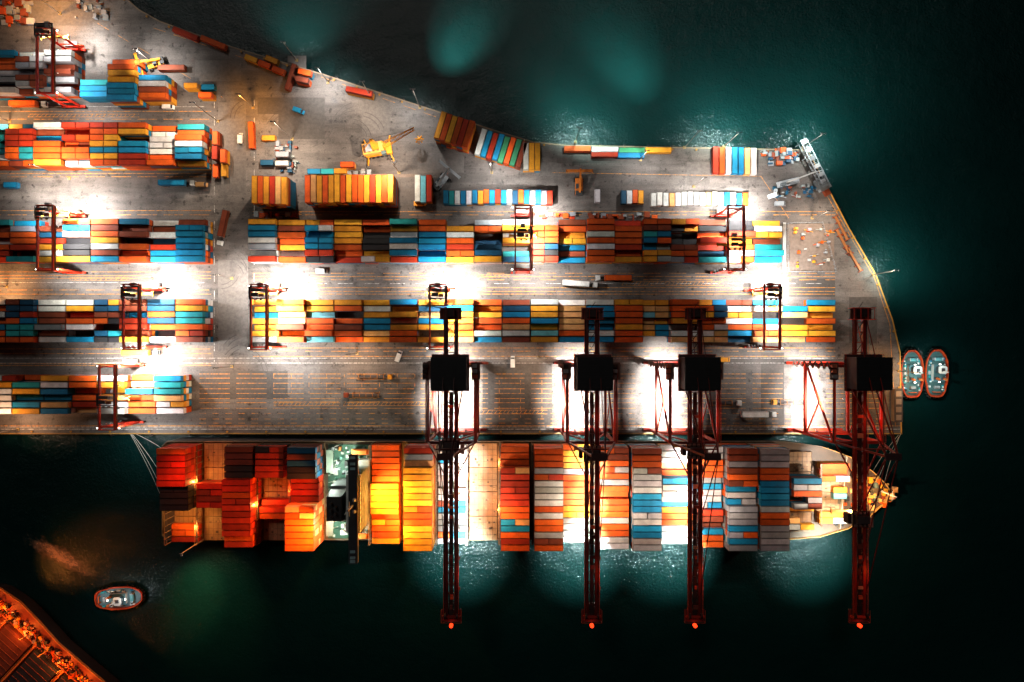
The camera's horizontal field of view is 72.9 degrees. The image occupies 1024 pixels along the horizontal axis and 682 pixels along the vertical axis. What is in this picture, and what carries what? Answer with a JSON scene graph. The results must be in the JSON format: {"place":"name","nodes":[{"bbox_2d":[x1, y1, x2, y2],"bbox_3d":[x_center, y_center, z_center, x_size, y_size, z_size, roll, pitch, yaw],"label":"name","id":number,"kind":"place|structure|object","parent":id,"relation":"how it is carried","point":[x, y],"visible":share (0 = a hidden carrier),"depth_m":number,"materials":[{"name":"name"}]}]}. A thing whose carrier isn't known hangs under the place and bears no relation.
{"place":"outdoors","nodes":[
{"label":"outdoors","id":0,"kind":"place"},
{"bbox_2d":[0,0,900,432],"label":"quay pavement","id":1,"kind":"structure","parent":0,"point":[134,28],"depth_m":320.00,"materials":[{"name":"concrete"}]},
{"bbox_2d":[3,182,19,188],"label":"shipping container","id":2,"kind":"object","parent":1,"relation":"on","point":[11,185],"visible":1,"depth_m":317.43,"materials":[{"name":"metal"}]},
{"bbox_2d":[0,0,34,26],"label":"pallet pile","id":3,"kind":"object","parent":1,"relation":"on","point":[8,9],"visible":1,"depth_m":318.87,"materials":[{"name":"metal"}]},
{"bbox_2d":[8,100,48,107],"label":"terminal tractor and trailer","id":4,"kind":"object","parent":1,"relation":"on","point":[22,103],"visible":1,"depth_m":315.97,"materials":[{"name":"metal"}]},
{"bbox_2d":[0,50,84,99],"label":"container stack","id":5,"kind":"object","parent":1,"relation":"on","point":[17,76],"visible":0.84,"depth_m":312.16,"materials":[{"name":"paint"}]},
{"bbox_2d":[34,21,86,108],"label":"rubber tyred gantry crane","id":6,"kind":"object","parent":1,"relation":"on","point":[52,36],"visible":0.95,"depth_m":298.57,"materials":[{"name":"metal"}]},
{"bbox_2d":[34,202,87,273],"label":"rubber tyred gantry crane","id":7,"kind":"object","parent":1,"relation":"on","point":[54,213],"visible":1,"depth_m":298.04,"materials":[{"name":"metal"}]},
{"bbox_2d":[75,0,109,19],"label":"pallet pile","id":8,"kind":"object","parent":1,"relation":"on","point":[88,7],"visible":1,"depth_m":319.20,"materials":[{"name":"metal"}]},
{"bbox_2d":[80,80,110,102],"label":"container stack","id":9,"kind":"object","parent":1,"relation":"on","point":[93,91],"visible":0.66,"depth_m":312.23,"materials":[{"name":"paint"}]},
{"bbox_2d":[0,374,191,413],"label":"container stack","id":10,"kind":"object","parent":1,"relation":"on","point":[146,393],"visible":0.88,"depth_m":311.43,"materials":[{"name":"paint"}]},
{"bbox_2d":[0,122,211,170],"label":"container stack","id":11,"kind":"object","parent":1,"relation":"on","point":[89,146],"visible":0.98,"depth_m":309.67,"materials":[{"name":"paint"}]},
{"bbox_2d":[0,219,212,263],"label":"container stack","id":12,"kind":"object","parent":1,"relation":"on","point":[113,241],"visible":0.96,"depth_m":312.16,"materials":[{"name":"paint"}]},
{"bbox_2d":[0,299,212,341],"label":"container stack","id":13,"kind":"object","parent":1,"relation":"on","point":[27,317],"visible":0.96,"depth_m":312.16,"materials":[{"name":"paint"}]},
{"bbox_2d":[96,359,144,430],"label":"rubber tyred gantry crane","id":14,"kind":"object","parent":1,"relation":"on","point":[114,390],"visible":1,"depth_m":298.52,"materials":[{"name":"metal"}]},
{"bbox_2d":[107,64,146,77],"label":"container stack","id":15,"kind":"object","parent":1,"relation":"on","point":[135,70],"visible":0.72,"depth_m":309.63,"materials":[{"name":"paint"}]},
{"bbox_2d":[106,76,148,109],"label":"container stack","id":16,"kind":"object","parent":1,"relation":"on","point":[122,92],"visible":0.94,"depth_m":307.03,"materials":[{"name":"paint"}]},
{"bbox_2d":[112,59,147,71],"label":"container stack","id":17,"kind":"object","parent":1,"relation":"on","point":[144,66],"visible":0.63,"depth_m":312.23,"materials":[{"name":"paint"}]},
{"bbox_2d":[121,350,160,355],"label":"terminal tractor and trailer","id":18,"kind":"object","parent":1,"relation":"on","point":[138,352],"visible":0.91,"depth_m":315.96,"materials":[{"name":"metal"}]},
{"bbox_2d":[120,283,167,349],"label":"rubber tyred gantry crane","id":19,"kind":"object","parent":1,"relation":"on","point":[134,287],"visible":1,"depth_m":298.19,"materials":[{"name":"metal"}]},
{"bbox_2d":[133,53,164,74],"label":"reach stacker","id":20,"kind":"object","parent":1,"relation":"on","point":[153,64],"visible":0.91,"depth_m":317.10,"materials":[{"name":"metal"}]},
{"bbox_2d":[138,75,176,105],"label":"container stack","id":21,"kind":"object","parent":1,"relation":"on","point":[157,90],"visible":1,"depth_m":309.63,"materials":[{"name":"paint"}]},
{"bbox_2d":[158,65,186,71],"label":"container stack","id":22,"kind":"object","parent":1,"relation":"on","point":[172,68],"visible":1,"depth_m":317.43,"materials":[{"name":"paint"}]},
{"bbox_2d":[158,179,195,186],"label":"terminal tractor and trailer","id":23,"kind":"object","parent":1,"relation":"on","point":[171,182],"visible":1,"depth_m":315.96,"materials":[{"name":"metal"}]},
{"bbox_2d":[172,26,199,42],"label":"shipping container","id":24,"kind":"object","parent":1,"relation":"on","point":[185,34],"visible":1,"depth_m":317.43,"materials":[{"name":"metal"}]},
{"bbox_2d":[184,83,201,91],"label":"shipping container","id":25,"kind":"object","parent":1,"relation":"on","point":[192,87],"visible":0.98,"depth_m":315.31,"materials":[{"name":"metal"}]},
{"bbox_2d":[198,92,215,100],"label":"shipping container","id":26,"kind":"object","parent":1,"relation":"on","point":[206,96],"visible":1,"depth_m":314.96,"materials":[{"name":"metal"}]},
{"bbox_2d":[201,84,216,90],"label":"shipping container","id":27,"kind":"object","parent":1,"relation":"on","point":[208,87],"visible":1,"depth_m":317.43,"materials":[{"name":"metal"}]},
{"bbox_2d":[199,34,227,51],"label":"shipping container","id":28,"kind":"object","parent":1,"relation":"on","point":[214,43],"visible":1,"depth_m":317.43,"materials":[{"name":"metal"}]},
{"bbox_2d":[212,146,220,161],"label":"shipping container","id":29,"kind":"object","parent":1,"relation":"on","point":[216,153],"visible":0.84,"depth_m":314.83,"materials":[{"name":"metal"}]},
{"bbox_2d":[213,164,219,178],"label":"shipping container","id":30,"kind":"object","parent":1,"relation":"on","point":[216,171],"visible":1,"depth_m":317.43,"materials":[{"name":"metal"}]},
{"bbox_2d":[212,131,221,147],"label":"shipping container","id":31,"kind":"object","parent":1,"relation":"on","point":[216,138],"visible":0.95,"depth_m":314.83,"materials":[{"name":"metal"}]},
{"bbox_2d":[217,209,230,245],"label":"terminal tractor and trailer","id":32,"kind":"object","parent":1,"relation":"on","point":[223,223],"visible":1,"depth_m":315.96,"materials":[{"name":"metal"}]},
{"bbox_2d":[220,149,229,164],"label":"shipping container","id":33,"kind":"object","parent":1,"relation":"on","point":[224,156],"visible":1,"depth_m":314.91,"materials":[{"name":"metal"}]},
{"bbox_2d":[221,163,228,177],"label":"shipping container","id":34,"kind":"object","parent":1,"relation":"on","point":[224,170],"visible":1,"depth_m":317.43,"materials":[{"name":"metal"}]},
{"bbox_2d":[248,122,255,149],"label":"shipping container","id":35,"kind":"object","parent":1,"relation":"on","point":[252,135],"visible":1,"depth_m":317.43,"materials":[{"name":"metal"}]},
{"bbox_2d":[248,283,286,349],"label":"rubber tyred gantry crane","id":36,"kind":"object","parent":1,"relation":"on","point":[266,288],"visible":1,"depth_m":298.00,"materials":[{"name":"metal"}]},
{"bbox_2d":[262,135,276,141],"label":"shipping container","id":37,"kind":"object","parent":1,"relation":"on","point":[269,138],"visible":1,"depth_m":317.43,"materials":[{"name":"metal"}]},
{"bbox_2d":[264,54,279,65],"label":"shipping container","id":38,"kind":"object","parent":1,"relation":"on","point":[272,60],"visible":1,"depth_m":317.43,"materials":[{"name":"metal"}]},
{"bbox_2d":[252,176,295,209],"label":"container stack","id":39,"kind":"object","parent":1,"relation":"on","point":[273,192],"visible":1,"depth_m":307.03,"materials":[{"name":"paint"}]},
{"bbox_2d":[254,211,299,218],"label":"pallet pile","id":40,"kind":"object","parent":1,"relation":"on","point":[264,215],"visible":0.98,"depth_m":318.69,"materials":[{"name":"wood"}]},
{"bbox_2d":[271,65,286,76],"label":"shipping container","id":41,"kind":"object","parent":1,"relation":"on","point":[278,70],"visible":1,"depth_m":317.43,"materials":[{"name":"metal"}]},
{"bbox_2d":[275,160,289,166],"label":"shipping container","id":42,"kind":"object","parent":1,"relation":"on","point":[281,163],"visible":1,"depth_m":317.43,"materials":[{"name":"metal"}]},
{"bbox_2d":[275,151,291,159],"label":"shipping container","id":43,"kind":"object","parent":1,"relation":"on","point":[285,155],"visible":1,"depth_m":314.83,"materials":[{"name":"metal"}]},
{"bbox_2d":[274,141,300,172],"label":"pallet pile","id":44,"kind":"object","parent":1,"relation":"on","point":[278,146],"visible":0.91,"depth_m":318.70,"materials":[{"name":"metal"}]},
{"bbox_2d":[284,63,297,91],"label":"shipping container","id":45,"kind":"object","parent":1,"relation":"on","point":[291,77],"visible":0.99,"depth_m":317.43,"materials":[{"name":"metal"}]},
{"bbox_2d":[295,75,311,86],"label":"shipping container","id":46,"kind":"object","parent":1,"relation":"on","point":[303,81],"visible":1,"depth_m":314.83,"materials":[{"name":"metal"}]},
{"bbox_2d":[297,68,314,79],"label":"shipping container","id":47,"kind":"object","parent":1,"relation":"on","point":[309,74],"visible":0.94,"depth_m":314.83,"materials":[{"name":"metal"}]},
{"bbox_2d":[340,161,355,169],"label":"shipping container","id":48,"kind":"object","parent":1,"relation":"on","point":[350,165],"visible":1,"depth_m":314.83,"materials":[{"name":"metal"}]},
{"bbox_2d":[305,174,397,207],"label":"container stack","id":49,"kind":"object","parent":1,"relation":"on","point":[350,191],"visible":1,"depth_m":307.03,"materials":[{"name":"paint"}]},
{"bbox_2d":[345,85,374,99],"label":"shipping container","id":50,"kind":"object","parent":1,"relation":"on","point":[356,92],"visible":0.98,"depth_m":314.83,"materials":[{"name":"metal"}]},
{"bbox_2d":[343,392,379,397],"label":"terminal tractor and trailer","id":51,"kind":"object","parent":1,"relation":"on","point":[346,395],"visible":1,"depth_m":318.50,"materials":[{"name":"metal"}]},
{"bbox_2d":[357,374,392,379],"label":"terminal tractor and trailer","id":52,"kind":"object","parent":1,"relation":"on","point":[390,376],"visible":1,"depth_m":318.52,"materials":[{"name":"metal"}]},
{"bbox_2d":[359,127,423,167],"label":"mobile harbour crane","id":53,"kind":"object","parent":1,"relation":"on","point":[373,149],"visible":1,"depth_m":312.80,"materials":[{"name":"metal"}]},
{"bbox_2d":[0,100,820,361],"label":"white road markings","id":54,"kind":"object","parent":1,"relation":"on","point":[300,283],"visible":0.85,"depth_m":319.98,"materials":[{"name":"paint"}]},
{"bbox_2d":[415,175,432,204],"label":"container stack","id":55,"kind":"object","parent":1,"relation":"on","point":[423,190],"visible":1,"depth_m":314.83,"materials":[{"name":"paint"}]},
{"bbox_2d":[425,283,454,349],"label":"rubber tyred gantry crane","id":56,"kind":"object","parent":1,"relation":"on","point":[445,288],"visible":0.86,"depth_m":297.66,"materials":[{"name":"metal"}]},
{"bbox_2d":[432,160,460,190],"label":"reach stacker","id":57,"kind":"object","parent":1,"relation":"on","point":[439,183],"visible":1,"depth_m":316.10,"materials":[{"name":"metal"}]},
{"bbox_2d":[0,24,895,426],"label":"yellow road markings","id":58,"kind":"object","parent":1,"relation":"on","point":[520,408],"visible":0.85,"depth_m":319.99,"materials":[{"name":"paint"}]},
{"bbox_2d":[0,0,902,435],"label":"quay kerb","id":59,"kind":"structure","parent":1,"relation":"on","point":[696,148],"depth_m":319.75,"materials":[{"name":"concrete"}]},
{"bbox_2d":[422,302,487,627],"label":"ship to shore gantry crane","id":60,"kind":"object","parent":1,"relation":"on","point":[445,372],"visible":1,"depth_m":275.40,"materials":[{"name":"metal"}]},
{"bbox_2d":[434,111,475,152],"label":"container stack","id":61,"kind":"object","parent":1,"relation":"on","point":[454,132],"visible":1,"depth_m":309.63,"materials":[{"name":"paint"}]},
{"bbox_2d":[443,189,552,205],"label":"container stack","id":62,"kind":"object","parent":1,"relation":"on","point":[491,197],"visible":0.98,"depth_m":314.83,"materials":[{"name":"paint"}]},
{"bbox_2d":[474,128,527,170],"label":"container stack","id":63,"kind":"object","parent":1,"relation":"on","point":[501,149],"visible":1,"depth_m":314.83,"materials":[{"name":"paint"}]},
{"bbox_2d":[248,218,783,263],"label":"container stack","id":64,"kind":"object","parent":1,"relation":"on","point":[440,241],"visible":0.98,"depth_m":312.23,"materials":[{"name":"paint"}]},
{"bbox_2d":[509,205,536,273],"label":"rubber tyred gantry crane","id":65,"kind":"object","parent":1,"relation":"on","point":[523,228],"visible":1,"depth_m":298.62,"materials":[{"name":"metal"}]},
{"bbox_2d":[523,143,539,171],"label":"container stack","id":66,"kind":"object","parent":1,"relation":"on","point":[531,158],"visible":0.99,"depth_m":314.83,"materials":[{"name":"paint"}]},
{"bbox_2d":[252,299,835,341],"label":"container stack","id":67,"kind":"object","parent":1,"relation":"on","point":[318,317],"visible":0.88,"depth_m":312.23,"materials":[{"name":"paint"}]},
{"bbox_2d":[536,211,575,218],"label":"pallet pile","id":68,"kind":"object","parent":1,"relation":"on","point":[572,215],"visible":1,"depth_m":318.70,"materials":[{"name":"metal"}]},
{"bbox_2d":[564,146,590,152],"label":"shipping container","id":69,"kind":"object","parent":1,"relation":"on","point":[577,149],"visible":1,"depth_m":317.43,"materials":[{"name":"metal"}]},
{"bbox_2d":[566,168,592,195],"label":"reach stacker","id":70,"kind":"object","parent":1,"relation":"on","point":[579,181],"visible":1,"depth_m":316.10,"materials":[{"name":"metal"}]},
{"bbox_2d":[562,280,597,287],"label":"terminal tractor and trailer","id":71,"kind":"object","parent":1,"relation":"on","point":[577,283],"visible":1,"depth_m":315.96,"materials":[{"name":"metal"}]},
{"bbox_2d":[553,303,619,627],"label":"ship to shore gantry crane","id":72,"kind":"object","parent":1,"relation":"on","point":[596,372],"visible":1,"depth_m":275.40,"materials":[{"name":"metal"}]},
{"bbox_2d":[591,151,617,157],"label":"shipping container","id":73,"kind":"object","parent":1,"relation":"on","point":[604,154],"visible":1,"depth_m":317.43,"materials":[{"name":"metal"}]},
{"bbox_2d":[591,147,618,151],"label":"shipping container","id":74,"kind":"object","parent":1,"relation":"on","point":[604,148],"visible":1,"depth_m":317.43,"materials":[{"name":"metal"}]},
{"bbox_2d":[595,275,631,280],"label":"terminal tractor and trailer","id":75,"kind":"object","parent":1,"relation":"on","point":[616,277],"visible":1,"depth_m":315.96,"materials":[{"name":"metal"}]},
{"bbox_2d":[588,212,657,220],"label":"pallet pile","id":76,"kind":"object","parent":1,"relation":"on","point":[620,217],"visible":0.91,"depth_m":318.58,"materials":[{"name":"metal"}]},
{"bbox_2d":[617,152,644,158],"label":"shipping container","id":77,"kind":"object","parent":1,"relation":"on","point":[630,155],"visible":0.99,"depth_m":317.43,"materials":[{"name":"metal"}]},
{"bbox_2d":[620,190,643,204],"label":"container stack","id":78,"kind":"object","parent":1,"relation":"on","point":[628,197],"visible":1,"depth_m":317.43,"materials":[{"name":"paint"}]},
{"bbox_2d":[619,148,645,152],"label":"shipping container","id":79,"kind":"object","parent":1,"relation":"on","point":[631,149],"visible":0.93,"depth_m":317.43,"materials":[{"name":"metal"}]},
{"bbox_2d":[645,147,671,153],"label":"shipping container","id":80,"kind":"object","parent":1,"relation":"on","point":[660,150],"visible":0.99,"depth_m":317.43,"materials":[{"name":"metal"}]},
{"bbox_2d":[642,303,722,627],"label":"ship to shore gantry crane","id":81,"kind":"object","parent":1,"relation":"on","point":[699,372],"visible":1,"depth_m":275.40,"materials":[{"name":"metal"}]},
{"bbox_2d":[650,192,747,206],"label":"container stack","id":82,"kind":"object","parent":1,"relation":"on","point":[679,199],"visible":0.94,"depth_m":317.43,"materials":[{"name":"paint"}]},
{"bbox_2d":[705,400,741,405],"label":"terminal tractor and trailer","id":83,"kind":"object","parent":1,"relation":"on","point":[738,402],"visible":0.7,"depth_m":318.50,"materials":[{"name":"metal"}]},
{"bbox_2d":[710,205,746,273],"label":"rubber tyred gantry crane","id":84,"kind":"object","parent":1,"relation":"on","point":[724,270],"visible":1,"depth_m":297.92,"materials":[{"name":"metal"}]},
{"bbox_2d":[712,147,756,175],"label":"container stack","id":85,"kind":"object","parent":1,"relation":"on","point":[734,161],"visible":1,"depth_m":317.43,"materials":[{"name":"paint"}]},
{"bbox_2d":[740,411,776,417],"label":"terminal tractor and trailer","id":86,"kind":"object","parent":1,"relation":"on","point":[755,414],"visible":1,"depth_m":315.96,"materials":[{"name":"metal"}]},
{"bbox_2d":[743,283,782,349],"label":"rubber tyred gantry crane","id":87,"kind":"object","parent":1,"relation":"on","point":[768,287],"visible":1,"depth_m":297.75,"materials":[{"name":"metal"}]},
{"bbox_2d":[760,147,800,165],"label":"pallet pile","id":88,"kind":"object","parent":1,"relation":"on","point":[787,153],"visible":1,"depth_m":319.11,"materials":[{"name":"metal"}]},
{"bbox_2d":[783,222,785,271],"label":"service pipes","id":89,"kind":"object","parent":1,"relation":"on","point":[784,246],"visible":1,"depth_m":319.46,"materials":[{"name":"metal"}]},
{"bbox_2d":[771,399,807,404],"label":"terminal tractor and trailer","id":90,"kind":"object","parent":1,"relation":"on","point":[774,401],"visible":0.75,"depth_m":318.50,"materials":[{"name":"metal"}]},
{"bbox_2d":[772,184,815,198],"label":"pallet pile","id":91,"kind":"object","parent":1,"relation":"on","point":[808,190],"visible":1,"depth_m":319.19,"materials":[{"name":"metal"}]},
{"bbox_2d":[776,170,821,188],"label":"telescopic truck crane","id":92,"kind":"object","parent":1,"relation":"on","point":[788,182],"visible":1,"depth_m":317.70,"materials":[{"name":"metal"}]},
{"bbox_2d":[787,222,836,271],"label":"compound fence","id":93,"kind":"object","parent":1,"relation":"on","point":[828,247],"visible":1,"depth_m":318.16,"materials":[{"name":"metal"}]},
{"bbox_2d":[795,138,829,190],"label":"conveyor gangway","id":94,"kind":"object","parent":1,"relation":"on","point":[821,182],"visible":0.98,"depth_m":314.56,"materials":[{"name":"metal"}]},
{"bbox_2d":[794,227,834,267],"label":"pallet pile","id":95,"kind":"object","parent":1,"relation":"on","point":[817,244],"visible":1,"depth_m":319.31,"materials":[{"name":"metal"}]},
{"bbox_2d":[813,175,830,196],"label":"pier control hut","id":96,"kind":"object","parent":1,"relation":"on","point":[825,191],"visible":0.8,"depth_m":318.00,"materials":[{"name":"metal"}]},
{"bbox_2d":[784,302,901,627],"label":"ship to shore gantry crane","id":97,"kind":"object","parent":1,"relation":"on","point":[865,372],"visible":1,"depth_m":275.40,"materials":[{"name":"metal"}]},
{"bbox_2d":[891,388,902,421],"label":"quayside shed","id":98,"kind":"structure","parent":1,"relation":"on","point":[896,404],"depth_m":316.60,"materials":[{"name":"metal"}]},
{"bbox_2d":[0,0,1023,681],"bbox_3d":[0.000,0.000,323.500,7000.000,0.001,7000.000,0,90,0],"label":"harbour water","id":99,"kind":"structure","parent":0,"point":[912,110],"depth_m":323.50,"materials":[{"name":"liquid"}]},
{"bbox_2d":[36,543,76,567],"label":"tug wake foam","id":100,"kind":"object","parent":99,"relation":"on","point":[60,557],"visible":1,"depth_m":323.45,"materials":[{"name":"beige"}]},
{"bbox_2d":[0,583,119,681],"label":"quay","id":101,"kind":"object","parent":99,"relation":"on","point":[37,644],"visible":1,"depth_m":311.30,"materials":[{"name":"concrete"}]},
{"bbox_2d":[94,584,145,609],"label":"harbour tugboat","id":102,"kind":"object","parent":99,"relation":"on","point":[119,597],"visible":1,"depth_m":321.09,"materials":[{"name":"metal"}]},
{"bbox_2d":[156,437,897,563],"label":"container ship","id":103,"kind":"object","parent":99,"relation":"on","point":[304,494],"visible":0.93,"depth_m":299.03,"materials":[{"name":"metal"}]},
{"bbox_2d":[901,348,923,398],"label":"harbour tugboat","id":104,"kind":"object","parent":99,"relation":"on","point":[911,361],"visible":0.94,"depth_m":321.11,"materials":[{"name":"metal"}]},
{"bbox_2d":[923,348,948,398],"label":"harbour tugboat","id":105,"kind":"object","parent":99,"relation":"on","point":[936,370],"visible":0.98,"depth_m":321.10,"materials":[{"name":"metal"}]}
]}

